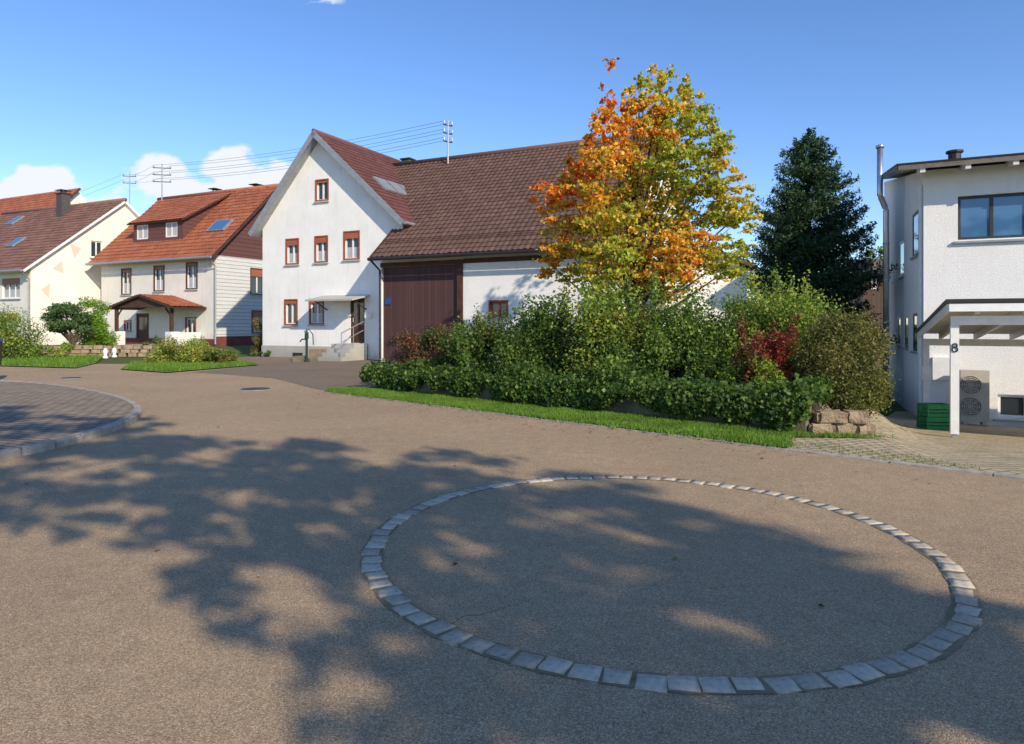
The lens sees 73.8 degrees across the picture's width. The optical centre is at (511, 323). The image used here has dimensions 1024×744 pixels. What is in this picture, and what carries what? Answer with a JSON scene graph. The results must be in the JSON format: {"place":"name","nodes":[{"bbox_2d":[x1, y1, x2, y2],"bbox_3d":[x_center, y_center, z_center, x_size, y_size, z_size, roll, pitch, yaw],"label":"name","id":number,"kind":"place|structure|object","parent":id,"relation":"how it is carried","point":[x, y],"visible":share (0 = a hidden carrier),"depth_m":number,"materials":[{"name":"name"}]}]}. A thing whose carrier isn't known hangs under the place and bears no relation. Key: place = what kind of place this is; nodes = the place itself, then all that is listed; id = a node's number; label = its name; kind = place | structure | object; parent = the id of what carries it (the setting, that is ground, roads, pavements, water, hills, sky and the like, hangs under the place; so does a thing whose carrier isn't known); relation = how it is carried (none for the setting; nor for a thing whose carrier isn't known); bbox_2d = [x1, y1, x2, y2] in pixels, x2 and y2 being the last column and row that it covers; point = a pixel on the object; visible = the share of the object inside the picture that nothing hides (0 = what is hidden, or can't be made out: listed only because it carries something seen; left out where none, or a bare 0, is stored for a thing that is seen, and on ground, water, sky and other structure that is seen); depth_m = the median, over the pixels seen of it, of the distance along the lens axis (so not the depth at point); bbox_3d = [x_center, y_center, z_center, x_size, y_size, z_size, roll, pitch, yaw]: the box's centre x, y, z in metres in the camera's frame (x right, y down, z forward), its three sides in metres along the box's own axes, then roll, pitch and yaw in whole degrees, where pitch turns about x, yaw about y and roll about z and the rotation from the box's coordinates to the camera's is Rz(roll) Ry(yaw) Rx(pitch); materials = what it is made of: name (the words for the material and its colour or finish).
{"place":"outdoors","nodes":[
{"label":"outdoors","id":0,"kind":"place"},
{"bbox_2d":[0,338,2,364],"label":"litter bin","id":1,"kind":"object","parent":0,"point":[1,342],"visible":1,"depth_m":19.11,"materials":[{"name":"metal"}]},
{"bbox_2d":[0,353,102,367],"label":"lawn","id":2,"kind":"structure","parent":0,"point":[97,360],"depth_m":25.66,"materials":[{"name":"green plant"}]},
{"bbox_2d":[0,302,55,358],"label":"garden bush","id":3,"kind":"object","parent":2,"relation":"on","point":[12,346],"visible":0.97,"depth_m":30.34,"materials":[{"name":"green plant"}]},
{"bbox_2d":[46,341,77,357],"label":"garden bush","id":4,"kind":"object","parent":2,"relation":"on","point":[62,349],"visible":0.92,"depth_m":30.84,"materials":[{"name":"green plant"}]},
{"bbox_2d":[39,301,95,353],"bbox_3d":[-21.406,0.223,32.917,2.236,2.687,1.766,0,0,-42],"label":"clipped pine","id":5,"kind":"object","parent":2,"relation":"on","point":[55,317],"visible":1,"depth_m":32.75,"materials":[{"name":"green plant"}]},
{"bbox_2d":[0,381,133,449],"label":"pavement","id":6,"kind":"structure","parent":0,"point":[30,413],"depth_m":11.78,"materials":[{"name":"grey stone"}]},
{"bbox_2d":[121,358,258,371],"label":"lawn","id":7,"kind":"structure","parent":0,"point":[182,369],"depth_m":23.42,"materials":[{"name":"green plant"}]},
{"bbox_2d":[143,335,216,362],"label":"garden bush","id":8,"kind":"object","parent":7,"relation":"on","point":[193,351],"visible":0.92,"depth_m":26.88,"materials":[{"name":"green plant"}]},
{"bbox_2d":[202,348,237,362],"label":"garden bush","id":9,"kind":"object","parent":7,"relation":"on","point":[216,355],"visible":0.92,"depth_m":26.73,"materials":[{"name":"green plant"}]},
{"bbox_2d":[197,356,387,389],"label":"courtyard","id":10,"kind":"structure","parent":0,"point":[317,374],"depth_m":22.81,"materials":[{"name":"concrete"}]},
{"bbox_2d":[250,350,271,356],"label":"garden bush","id":11,"kind":"object","parent":10,"relation":"on","point":[268,352],"visible":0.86,"depth_m":32.91,"materials":[{"name":"green plant"}]},
{"bbox_2d":[293,329,313,361],"bbox_3d":[-8.708,0.890,28.600,0.802,1.420,0.440,0,0,0],"label":"water pump","id":12,"kind":"object","parent":10,"relation":"on","point":[300,358],"visible":0.98,"depth_m":28.55,"materials":[{"name":"green metal"}]},
{"bbox_2d":[2,344,993,475],"bbox_3d":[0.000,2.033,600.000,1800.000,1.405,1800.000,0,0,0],"label":"ground","id":13,"kind":"structure","parent":0,"point":[242,351],"depth_m":29.47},
{"bbox_2d":[0,188,85,215],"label":"house","id":14,"kind":"structure","parent":13,"relation":"on","point":[32,201],"depth_m":67.33,"materials":[{"name":"orange tile"}]},
{"bbox_2d":[0,189,139,344],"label":"side house","id":15,"kind":"structure","parent":13,"relation":"on","point":[47,254],"depth_m":44.60,"materials":[{"name":"white paint"}]},
{"bbox_2d":[0,278,20,299],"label":"window","id":16,"kind":"structure","parent":15,"relation":"in","point":[11,287],"depth_m":42.80,"materials":[{"name":"clear glass"}]},
{"bbox_2d":[90,241,101,258],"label":"window","id":17,"kind":"structure","parent":15,"relation":"in","point":[96,246],"depth_m":45.52,"materials":[{"name":"clear glass"}]},
{"bbox_2d":[123,171,135,203],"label":"roof mast","id":18,"kind":"object","parent":15,"relation":"on","point":[129,176],"visible":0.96,"depth_m":61.97,"materials":[{"name":"metal"}]},
{"bbox_2d":[65,296,120,349],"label":"garden bush","id":19,"kind":"object","parent":13,"relation":"on","point":[100,332],"visible":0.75,"depth_m":34.17,"materials":[{"name":"green plant"}]},
{"bbox_2d":[102,348,107,358],"bbox_3d":[-18.773,1.362,31.500,0.260,0.476,0.247,0,0,0],"label":"garden ornament","id":20,"kind":"object","parent":13,"relation":"on","point":[105,352],"visible":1,"depth_m":31.43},
{"bbox_2d":[38,345,184,356],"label":"garden wall","id":21,"kind":"structure","parent":13,"relation":"on","point":[132,350],"depth_m":32.95,"materials":[{"name":"stone"}]},
{"bbox_2d":[111,347,116,356],"bbox_3d":[-18.942,1.362,32.500,0.260,0.476,0.247,0,0,0],"label":"garden ornament","id":22,"kind":"object","parent":13,"relation":"on","point":[114,350],"visible":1,"depth_m":32.43,"materials":[{"name":"white stone"}]},
{"bbox_2d":[141,335,161,345],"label":"garden bush","id":23,"kind":"object","parent":13,"relation":"on","point":[155,338],"visible":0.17,"depth_m":35.96,"materials":[{"name":"green plant"}]},
{"bbox_2d":[106,294,206,344],"bbox_3d":[-21.165,-0.176,40.529,5.959,3.153,2.250,0,0,26],"label":"porch","id":24,"kind":"object","parent":13,"relation":"on","point":[144,301],"visible":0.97,"depth_m":39.77,"materials":[{"name":"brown wood"}]},
{"bbox_2d":[85,183,277,346],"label":"dormer house","id":25,"kind":"structure","parent":13,"relation":"on","point":[204,249],"depth_m":42.35,"materials":[{"name":"white paint"}]},
{"bbox_2d":[120,268,131,295],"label":"window","id":26,"kind":"structure","parent":25,"relation":"in","point":[125,274],"depth_m":43.62,"materials":[{"name":"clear glass"}]},
{"bbox_2d":[124,320,131,331],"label":"window","id":27,"kind":"structure","parent":25,"relation":"in","point":[127,323],"depth_m":43.53,"materials":[{"name":"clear glass"}]},
{"bbox_2d":[137,313,148,337],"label":"door","id":28,"kind":"structure","parent":25,"relation":"in","point":[142,318],"depth_m":42.89,"materials":[{"name":"brown wood"}]},
{"bbox_2d":[153,265,164,291],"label":"window","id":29,"kind":"structure","parent":25,"relation":"in","point":[160,271],"depth_m":42.21,"materials":[{"name":"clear glass"}]},
{"bbox_2d":[153,164,170,200],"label":"roof mast","id":30,"kind":"object","parent":25,"relation":"attached to","point":[161,181],"visible":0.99,"depth_m":48.47,"materials":[{"name":"metal"}]},
{"bbox_2d":[160,138,439,178],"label":"power cable","id":31,"kind":"object","parent":30,"relation":"attached to","point":[288,165],"visible":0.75,"depth_m":41.86,"materials":[{"name":"black metal"}]},
{"bbox_2d":[162,121,441,164],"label":"power cable","id":32,"kind":"object","parent":30,"relation":"attached to","point":[300,148],"visible":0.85,"depth_m":40.38,"materials":[{"name":"black metal"}]},
{"bbox_2d":[161,129,442,171],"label":"power cable","id":33,"kind":"object","parent":30,"relation":"attached to","point":[292,157],"visible":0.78,"depth_m":40.51,"materials":[{"name":"black metal"}]},
{"bbox_2d":[172,133,439,172],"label":"power cable","id":34,"kind":"object","parent":30,"relation":"attached to","point":[291,160],"visible":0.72,"depth_m":41.90,"materials":[{"name":"black metal"}]},
{"bbox_2d":[174,124,442,165],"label":"power cable","id":35,"kind":"object","parent":30,"relation":"attached to","point":[295,152],"visible":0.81,"depth_m":41.47,"materials":[{"name":"black metal"}]},
{"bbox_2d":[171,139,449,179],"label":"power cable","id":36,"kind":"object","parent":30,"relation":"attached to","point":[287,168],"visible":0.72,"depth_m":42.56,"materials":[{"name":"black metal"}]},
{"bbox_2d":[185,317,195,331],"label":"window","id":37,"kind":"structure","parent":25,"relation":"in","point":[190,322],"depth_m":41.07,"materials":[{"name":"clear glass"}]},
{"bbox_2d":[184,262,197,289],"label":"window","id":38,"kind":"structure","parent":25,"relation":"in","point":[191,267],"depth_m":40.96,"materials":[{"name":"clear glass"}]},
{"bbox_2d":[250,268,262,295],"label":"window","id":39,"kind":"structure","parent":25,"relation":"in","point":[256,276],"depth_m":42.86,"materials":[{"name":"clear glass"}]},
{"bbox_2d":[251,310,262,333],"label":"window","id":40,"kind":"structure","parent":25,"relation":"in","point":[258,313],"depth_m":42.85,"materials":[{"name":"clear glass"}]},
{"bbox_2d":[250,316,262,355],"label":"climbing plant","id":41,"kind":"object","parent":13,"relation":"on","point":[256,323],"visible":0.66,"depth_m":33.97,"materials":[{"name":"green plant"}]},
{"bbox_2d":[248,128,443,360],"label":"gabled house","id":42,"kind":"structure","parent":13,"relation":"on","point":[335,211],"depth_m":31.66,"materials":[{"name":"white paint"}]},
{"bbox_2d":[282,299,298,326],"bbox_3d":[-10.514,-0.522,32.528,0.935,1.309,0.230,0,0,26],"label":"window","id":43,"kind":"structure","parent":42,"relation":"in","point":[292,305],"depth_m":32.58,"materials":[{"name":"clear glass"}]},
{"bbox_2d":[284,238,299,265],"bbox_3d":[-10.436,-3.407,32.490,0.933,1.308,0.230,0,0,26],"label":"window","id":44,"kind":"structure","parent":42,"relation":"in","point":[291,245],"depth_m":32.54,"materials":[{"name":"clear glass"}]},
{"bbox_2d":[307,298,324,325],"bbox_3d":[-9.104,-0.542,31.847,0.987,1.285,0.230,0,0,26],"label":"window","id":45,"kind":"structure","parent":42,"relation":"in","point":[316,312],"depth_m":31.91,"materials":[{"name":"clear glass"}]},
{"bbox_2d":[313,235,328,263],"bbox_3d":[-8.844,-3.438,31.721,0.899,1.313,0.230,0,0,26],"label":"window","id":46,"kind":"structure","parent":42,"relation":"in","point":[320,242],"depth_m":31.77,"materials":[{"name":"clear glass"}]},
{"bbox_2d":[313,178,329,202],"bbox_3d":[-8.806,-6.172,31.703,0.898,1.088,0.230,0,0,26],"label":"window","id":47,"kind":"structure","parent":42,"relation":"in","point":[323,186],"depth_m":31.74,"materials":[{"name":"clear glass"}]},
{"bbox_2d":[342,230,360,261],"bbox_3d":[-7.255,-3.526,30.953,1.022,1.379,0.230,0,0,26],"label":"window","id":48,"kind":"structure","parent":42,"relation":"in","point":[352,238],"depth_m":30.99,"materials":[{"name":"clear glass"}]},
{"bbox_2d":[351,298,364,342],"bbox_3d":[-6.950,-0.140,30.867,0.815,2.022,0.100,0,0,26],"label":"door","id":49,"kind":"structure","parent":42,"relation":"in","point":[357,312],"depth_m":30.87,"materials":[{"name":"brown wood"}]},
{"bbox_2d":[364,313,372,317],"bbox_3d":[-6.413,-0.369,30.428,0.421,0.246,0.158,0,0,26],"label":"mailbox","id":50,"kind":"object","parent":42,"relation":"attached to","point":[368,315],"visible":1,"depth_m":30.39,"materials":[{"name":"white metal"}]},
{"bbox_2d":[367,134,689,361],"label":"barn","id":51,"kind":"structure","parent":13,"relation":"on","point":[476,227],"depth_m":28.34,"materials":[{"name":"brown tile"}]},
{"bbox_2d":[385,298,390,304],"bbox_3d":[-5.274,-0.948,28.945,0.284,0.262,0.038,0,0,26],"label":"number plate","id":52,"kind":"object","parent":51,"relation":"attached to","point":[387,301],"visible":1,"depth_m":28.93,"materials":[{"name":"blue paint"}]},
{"bbox_2d":[384,267,419,360],"bbox_3d":[-4.639,-0.406,28.686,1.831,3.931,0.075,0,0,26],"label":"barn door","id":53,"kind":"structure","parent":51,"relation":"in","point":[401,284],"depth_m":28.71,"materials":[{"name":"brown wood"}]},
{"bbox_2d":[420,265,456,355],"bbox_3d":[-2.972,-0.406,27.881,1.831,3.931,0.075,0,0,26],"label":"barn door","id":54,"kind":"structure","parent":51,"relation":"in","point":[438,284],"depth_m":27.89,"materials":[{"name":"brown wood"}]},
{"bbox_2d":[443,120,452,163],"bbox_3d":[-3.194,-8.515,34.000,0.579,3.232,0.119,0,0,-37],"label":"roof mast","id":55,"kind":"object","parent":51,"relation":"on","point":[448,133],"visible":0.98,"depth_m":33.97,"materials":[{"name":"metal"}]},
{"bbox_2d":[487,300,508,318],"bbox_3d":[-0.514,-0.543,26.584,0.952,0.750,0.230,0,0,26],"label":"window","id":56,"kind":"structure","parent":51,"relation":"in","point":[493,305],"depth_m":26.63,"materials":[{"name":"red wood"}]},
{"bbox_2d":[381,381,811,432],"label":"retaining wall","id":57,"kind":"structure","parent":13,"relation":"on","point":[629,406],"depth_m":11.68,"materials":[{"name":"stone"}]},
{"bbox_2d":[651,246,757,325],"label":"garage","id":58,"kind":"structure","parent":13,"relation":"on","point":[726,288],"depth_m":23.36,"materials":[{"name":"white paint"}]},
{"bbox_2d":[812,399,819,410],"bbox_3d":[2.599,1.440,15.349,9.980,0.520,6.257,0,0,44],"label":"planting bed","id":59,"kind":"object","parent":13,"relation":"on","point":[816,406],"depth_m":10.25,"materials":[{"name":"soil"}]},
{"bbox_2d":[390,322,458,366],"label":"barberry bush","id":60,"kind":"object","parent":59,"relation":"on","point":[417,344],"visible":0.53,"depth_m":16.73,"materials":[{"name":"red plant"}]},
{"bbox_2d":[434,303,514,370],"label":"leafy shrub","id":61,"kind":"object","parent":59,"relation":"on","point":[477,340],"visible":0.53,"depth_m":15.35,"materials":[{"name":"green plant"}]},
{"bbox_2d":[455,333,585,375],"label":"leafy shrub","id":62,"kind":"object","parent":59,"relation":"on","point":[503,354],"visible":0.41,"depth_m":14.13,"materials":[{"name":"green plant"}]},
{"bbox_2d":[483,288,591,374],"bbox_3d":[0.504,0.204,14.887,2.383,2.077,2.765,0,0,-12],"label":"leafy shrub","id":63,"kind":"object","parent":59,"relation":"on","point":[544,327],"visible":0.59,"depth_m":14.22,"materials":[{"name":"green plant"}]},
{"bbox_2d":[359,354,836,431],"bbox_3d":[0.649,1.147,13.492,10.581,0.943,1.684,0,0,41],"label":"ivy","id":64,"kind":"object","parent":59,"relation":"on","point":[696,398],"visible":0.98,"depth_m":11.78,"materials":[{"name":"green plant"}]},
{"bbox_2d":[545,262,668,377],"bbox_3d":[2.110,0.032,14.215,2.779,2.422,3.402,0,0,25],"label":"leafy shrub","id":65,"kind":"object","parent":59,"relation":"on","point":[599,325],"visible":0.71,"depth_m":13.41,"materials":[{"name":"green plant"}]},
{"bbox_2d":[526,57,763,320],"bbox_3d":[3.380,-2.677,17.908,6.019,8.174,5.414,0,0,-39],"label":"maple tree","id":66,"kind":"object","parent":59,"relation":"on","point":[679,252],"visible":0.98,"depth_m":17.10,"materials":[{"name":"orange plant"}]},
{"bbox_2d":[580,325,736,380],"bbox_3d":[2.817,0.634,12.821,3.135,1.218,1.712,0,0,0],"label":"leafy shrub","id":67,"kind":"object","parent":59,"relation":"on","point":[658,353],"visible":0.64,"depth_m":12.64,"materials":[{"name":"green plant"}]},
{"bbox_2d":[622,272,777,379],"bbox_3d":[3.556,0.107,13.474,2.986,2.272,2.922,0,0,0],"label":"leafy shrub","id":68,"kind":"object","parent":59,"relation":"on","point":[683,324],"visible":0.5,"depth_m":12.90,"materials":[{"name":"green plant"}]},
{"bbox_2d":[715,348,798,387],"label":"leafy shrub","id":69,"kind":"object","parent":59,"relation":"on","point":[773,379],"visible":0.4,"depth_m":11.06,"materials":[{"name":"green plant"}]},
{"bbox_2d":[717,313,801,386],"bbox_3d":[4.153,0.532,11.357,1.353,1.420,1.230,0,0,0],"label":"red shrub","id":70,"kind":"object","parent":59,"relation":"on","point":[771,348],"visible":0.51,"depth_m":11.09,"materials":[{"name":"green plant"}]},
{"bbox_2d":[703,255,855,374],"bbox_3d":[4.960,-0.027,12.819,2.731,2.539,2.776,0,0,0],"label":"upright shrub","id":71,"kind":"object","parent":59,"relation":"on","point":[782,309],"visible":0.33,"depth_m":12.37,"materials":[{"name":"green plant"}]},
{"bbox_2d":[787,300,902,418],"bbox_3d":[5.307,0.530,10.927,1.653,2.157,1.743,0,0,0],"label":"round bush","id":72,"kind":"object","parent":59,"relation":"on","point":[847,336],"visible":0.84,"depth_m":10.65,"materials":[{"name":"green plant"}]},
{"bbox_2d":[739,127,897,368],"bbox_3d":[10.851,-2.602,24.949,5.879,9.205,5.385,0,0,0],"label":"conifer","id":73,"kind":"object","parent":13,"relation":"on","point":[796,244],"visible":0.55,"depth_m":24.15,"materials":[{"name":"green plant"}]},
{"bbox_2d":[864,246,882,258],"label":"tree","id":74,"kind":"object","parent":13,"relation":"on","point":[880,249],"visible":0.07,"depth_m":40.11,"materials":[{"name":"green plant"}]},
{"bbox_2d":[875,144,1023,427],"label":"modern house","id":75,"kind":"structure","parent":13,"relation":"on","point":[953,225],"depth_m":18.22,"materials":[{"name":"white paint"}]},
{"bbox_2d":[895,317,900,346],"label":"window","id":76,"kind":"structure","parent":75,"relation":"in","point":[899,318],"depth_m":23.36,"materials":[{"name":"clear glass"}]},
{"bbox_2d":[897,240,903,278],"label":"window","id":77,"kind":"structure","parent":75,"relation":"in","point":[901,245],"depth_m":22.88,"materials":[{"name":"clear glass"}]},
{"bbox_2d":[902,315,907,349],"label":"window","id":78,"kind":"structure","parent":75,"relation":"in","point":[906,317],"depth_m":21.75,"materials":[{"name":"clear glass"}]},
{"bbox_2d":[910,313,916,353],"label":"window","id":79,"kind":"structure","parent":75,"relation":"in","point":[914,315],"depth_m":19.97,"materials":[{"name":"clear glass"}]},
{"bbox_2d":[909,209,918,259],"bbox_3d":[11.731,-2.578,19.879,0.100,1.343,1.318,0,0,23],"label":"window","id":80,"kind":"structure","parent":75,"relation":"in","point":[916,215],"depth_m":19.79,"materials":[{"name":"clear glass"}]},
{"bbox_2d":[932,357,949,379],"bbox_3d":[11.493,1.200,18.271,0.400,0.600,0.117,0,0,26],"label":"meter box","id":81,"kind":"object","parent":75,"relation":"attached to","point":[940,368],"visible":0.86,"depth_m":18.22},
{"bbox_2d":[953,192,1023,243],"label":"window","id":82,"kind":"structure","parent":75,"relation":"in","point":[996,215],"depth_m":17.90,"materials":[{"name":"blue glass"}]},
{"bbox_2d":[993,394,1023,422],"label":"window","id":83,"kind":"structure","parent":75,"relation":"in","point":[1010,406],"depth_m":17.72,"materials":[{"name":"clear glass"}]},
{"bbox_2d":[0,356,1023,743],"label":"road","id":84,"kind":"structure","parent":0,"point":[118,628],"depth_m":4.27,"materials":[{"name":"grey asphalt"}]},
{"bbox_2d":[0,380,141,461],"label":"kerb","id":85,"kind":"structure","parent":84,"relation":"on","point":[134,415],"depth_m":9.38,"materials":[{"name":"stone"}]},
{"bbox_2d":[59,377,82,378],"bbox_3d":[-12.962,1.602,20.051,0.600,0.036,0.600,0,0,0],"label":"manhole cover","id":86,"kind":"object","parent":84,"relation":"on","point":[70,377],"visible":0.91,"depth_m":20.02,"materials":[{"name":"metal"}]},
{"bbox_2d":[238,387,272,390],"bbox_3d":[-6.265,1.602,16.674,0.800,0.036,0.800,0,0,0],"label":"manhole cover","id":87,"kind":"object","parent":84,"relation":"on","point":[255,389],"visible":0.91,"depth_m":16.54,"materials":[{"name":"metal"}]},
{"bbox_2d":[26,393,986,678],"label":"fallen leaves","id":88,"kind":"object","parent":84,"relation":"on","point":[550,507],"visible":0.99,"depth_m":8.51,"materials":[{"name":"brown plant"}]},
{"bbox_2d":[360,475,982,693],"bbox_3d":[0.976,1.641,5.066,4.097,0.111,4.258,0,0,0],"label":"stone ring","id":89,"kind":"object","parent":84,"relation":"on","point":[957,627],"visible":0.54,"depth_m":3.42,"materials":[{"name":"stone"}]},
{"bbox_2d":[325,392,1023,479],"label":"kerb","id":90,"kind":"structure","parent":84,"relation":"on","point":[996,474],"depth_m":8.66,"materials":[{"name":"concrete"}]},
{"bbox_2d":[0,0,1023,314],"label":"sky","id":91,"kind":"structure","parent":0,"point":[93,92],"materials":[{"name":"blue"}]},
{"bbox_2d":[324,386,892,447],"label":"grass verge","id":92,"kind":"object","parent":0,"point":[648,430],"depth_m":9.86,"materials":[{"name":"green plant"}]},
{"bbox_2d":[847,259,882,376],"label":"brown house","id":93,"kind":"structure","parent":0,"point":[876,301],"depth_m":32.90,"materials":[{"name":"brown wood"}]},
{"bbox_2d":[863,258,882,291],"bbox_3d":[16.970,-2.297,32.340,0.600,1.500,1.171,0,0,0],"label":"satellite dish","id":94,"kind":"object","parent":93,"relation":"attached to","point":[877,260],"visible":0.34,"depth_m":31.78,"materials":[{"name":"grey metal"}]},
{"bbox_2d":[737,403,1023,475],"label":"driveway","id":95,"kind":"structure","parent":0,"point":[993,449],"depth_m":9.54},
{"bbox_2d":[808,421,834,433],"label":"stone block","id":96,"kind":"structure","parent":95,"relation":"on","point":[813,426],"depth_m":9.69,"materials":[{"name":"stone"}]},
{"bbox_2d":[811,410,849,424],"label":"stone block","id":97,"kind":"structure","parent":96,"relation":"on","point":[835,417],"depth_m":9.69,"materials":[{"name":"stone"}]},
{"bbox_2d":[834,423,856,434],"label":"stone block","id":98,"kind":"structure","parent":95,"relation":"on","point":[850,428],"depth_m":9.67,"materials":[{"name":"stone"}]},
{"bbox_2d":[853,423,874,435],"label":"stone block","id":99,"kind":"structure","parent":95,"relation":"on","point":[868,428],"depth_m":9.67,"materials":[{"name":"stone"}]},
{"bbox_2d":[841,409,870,423],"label":"stone block","id":100,"kind":"structure","parent":99,"relation":"on","point":[858,417],"depth_m":9.69,"materials":[{"name":"stone"}]},
{"bbox_2d":[773,440,979,470],"bbox_3d":[4.435,1.561,8.344,2.216,0.057,1.070,0,0,40],"label":"weed patch","id":101,"kind":"object","parent":95,"relation":"on","point":[924,459],"visible":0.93,"depth_m":8.26,"materials":[{"name":"green plant"}]},
{"bbox_2d":[916,415,949,429],"bbox_3d":[9.040,2.108,14.600,0.544,0.258,0.384,0,0,0],"label":"crate","id":102,"kind":"object","parent":95,"relation":"on","point":[936,423],"visible":0.78,"depth_m":14.41,"materials":[{"name":"green plastic"}]},
{"bbox_2d":[917,403,949,416],"bbox_3d":[9.055,1.839,14.600,0.544,0.258,0.384,0,0,0],"label":"crate","id":103,"kind":"object","parent":102,"relation":"on","point":[933,409],"visible":0.77,"depth_m":14.42,"materials":[{"name":"green plastic"}]},
{"bbox_2d":[916,298,1023,437],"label":"carport","id":104,"kind":"object","parent":95,"relation":"on","point":[976,318],"visible":0.94,"depth_m":12.29,"materials":[{"name":"metal"}]},
{"bbox_2d":[959,369,989,425],"bbox_3d":[11.870,1.890,17.570,0.656,1.389,0.457,0,0,26],"label":"heat pump","id":105,"kind":"object","parent":95,"relation":"on","point":[974,395],"visible":1,"depth_m":17.39,"materials":[{"name":"grey metal"}]}
]}

